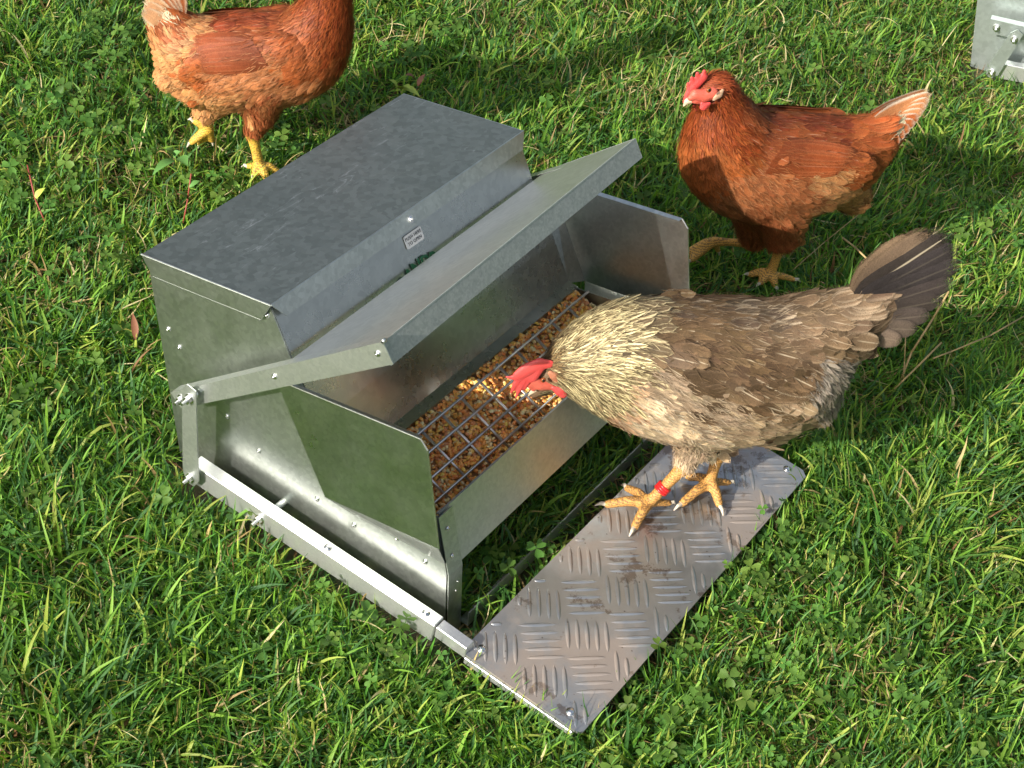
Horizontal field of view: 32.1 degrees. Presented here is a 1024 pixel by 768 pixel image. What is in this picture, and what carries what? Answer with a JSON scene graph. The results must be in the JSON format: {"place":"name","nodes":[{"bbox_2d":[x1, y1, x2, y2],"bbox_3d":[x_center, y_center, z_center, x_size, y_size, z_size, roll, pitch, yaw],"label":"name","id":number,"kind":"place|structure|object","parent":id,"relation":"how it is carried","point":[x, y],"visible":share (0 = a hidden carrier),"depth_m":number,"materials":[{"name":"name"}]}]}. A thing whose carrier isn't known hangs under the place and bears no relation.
{"place":"outdoors","nodes":[
{"label":"outdoors","id":0,"kind":"place"},
{"bbox_2d":[0,0,1023,767],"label":"ground","id":1,"kind":"structure","parent":0,"point":[198,490],"depth_m":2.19,"materials":[{"name":"green plant"}]},
{"bbox_2d":[21,165,44,219],"bbox_3d":[-0.565,-0.226,2.119,0.016,0.041,0.063,-25,54,-35],"label":"weed","id":2,"kind":"object","parent":1,"relation":"on","point":[37,193],"visible":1,"depth_m":2.11,"materials":[{"name":"red plant"}]},
{"bbox_2d":[131,313,138,339],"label":"dead leaf","id":3,"kind":"object","parent":1,"relation":"on","point":[134,327],"visible":1,"depth_m":1.98,"materials":[{"name":"orange plant"}]},
{"bbox_2d":[153,147,187,174],"bbox_3d":[-0.428,-0.271,2.210,0.047,0.033,0.045,-7,45,-22],"label":"weed","id":4,"kind":"object","parent":1,"relation":"on","point":[163,163],"visible":1,"depth_m":2.20,"materials":[{"name":"green plant"}]},
{"bbox_2d":[177,173,199,222],"bbox_3d":[-0.390,-0.226,2.149,0.014,0.061,0.028,31,44,19],"label":"weed","id":5,"kind":"object","parent":1,"relation":"on","point":[193,183],"visible":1,"depth_m":2.14,"materials":[{"name":"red plant"}]},
{"bbox_2d":[141,0,355,178],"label":"hen","id":6,"kind":"object","parent":1,"relation":"on","point":[260,69],"visible":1,"depth_m":2.12,"materials":[{"name":"brown"}]},
{"bbox_2d":[390,79,419,96],"bbox_3d":[-0.144,-0.390,2.409,0.045,0.041,0.024,31,44,19],"label":"weed","id":7,"kind":"object","parent":1,"relation":"on","point":[409,88],"visible":0.98,"depth_m":2.40,"materials":[{"name":"green plant"}]},
{"bbox_2d":[406,73,424,85],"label":"dead leaf","id":8,"kind":"object","parent":1,"relation":"on","point":[420,80],"visible":1,"depth_m":2.44,"materials":[{"name":"brown plant"}]},
{"bbox_2d":[141,93,805,735],"bbox_3d":[-0.019,-0.030,1.844,0.594,0.349,0.521,31,44,19],"label":"treadle feeder","id":9,"kind":"object","parent":1,"relation":"on","point":[377,283],"visible":0.89,"depth_m":1.80,"materials":[{"name":"silver metal"}]},
{"bbox_2d":[407,290,595,516],"bbox_3d":[-0.001,0.025,1.875,0.110,0.037,0.408,31,44,19],"label":"corn grain","id":10,"kind":"object","parent":9,"relation":"in","point":[470,430],"visible":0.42,"depth_m":1.85},
{"bbox_2d":[506,226,960,536],"bbox_3d":[0.207,-0.023,1.823,0.429,0.371,0.156,2,43,-13],"label":"hen","id":11,"kind":"object","parent":9,"relation":"on","point":[693,379],"visible":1,"depth_m":1.77,"materials":[{"name":"brown"}]},
{"bbox_2d":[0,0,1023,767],"bbox_3d":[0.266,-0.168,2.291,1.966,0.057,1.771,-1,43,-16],"label":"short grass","id":12,"kind":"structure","parent":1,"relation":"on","point":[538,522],"depth_m":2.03,"materials":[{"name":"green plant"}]},
{"bbox_2d":[0,0,1023,767],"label":"clover","id":13,"kind":"object","parent":1,"relation":"on","point":[494,550],"visible":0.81,"depth_m":1.89,"materials":[{"name":"green plant"}]},
{"bbox_2d":[0,0,1023,767],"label":"dead thatch","id":14,"kind":"object","parent":1,"relation":"on","point":[584,282],"visible":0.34,"depth_m":2.26,"materials":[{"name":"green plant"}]},
{"bbox_2d":[675,68,931,290],"bbox_3d":[0.327,-0.252,2.170,0.331,0.324,0.135,-4,44,-19],"label":"hen","id":15,"kind":"object","parent":1,"relation":"on","point":[775,179],"visible":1,"depth_m":2.11,"materials":[{"name":"brown"}]},
{"bbox_2d":[791,215,857,270],"bbox_3d":[0.403,-0.184,2.304,0.111,0.051,0.006,-25,54,-35],"label":"dry stalk","id":16,"kind":"object","parent":1,"relation":"on","point":[823,243],"visible":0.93,"depth_m":2.31,"materials":[{"name":"plant"}]},
{"bbox_2d":[842,237,867,258],"bbox_3d":[0.446,-0.177,2.314,0.004,0.002,0.047,-20,51,-32],"label":"seed stalk","id":17,"kind":"object","parent":1,"relation":"on","point":[855,247],"visible":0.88,"depth_m":2.31,"materials":[{"name":"plant"}]},
{"bbox_2d":[903,338,905,381],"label":"dry stalk","id":18,"kind":"object","parent":1,"relation":"on","point":[904,359],"visible":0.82,"depth_m":2.15,"materials":[{"name":"plant"}]},
{"bbox_2d":[894,342,941,388],"bbox_3d":[0.494,-0.021,2.163,0.065,0.052,0.006,-22,53,-33],"label":"dry stalk","id":19,"kind":"object","parent":1,"relation":"on","point":[924,359],"visible":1,"depth_m":2.16,"materials":[{"name":"plant"}]},
{"bbox_2d":[900,291,948,380],"bbox_3d":[0.499,-0.058,2.159,0.006,0.111,0.062,31,44,19],"label":"dry stalk","id":20,"kind":"object","parent":1,"relation":"on","point":[925,330],"visible":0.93,"depth_m":2.15,"materials":[{"name":"plant"}]},
{"bbox_2d":[933,316,1023,358],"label":"dry stalk","id":21,"kind":"object","parent":1,"relation":"on","point":[978,339],"visible":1,"depth_m":2.20,"materials":[{"name":"plant"}]},
{"bbox_2d":[970,0,1023,82],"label":"treadle feeder","id":22,"kind":"object","parent":1,"relation":"on","point":[998,45],"visible":1,"depth_m":2.77,"materials":[{"name":"silver metal"}]}
]}

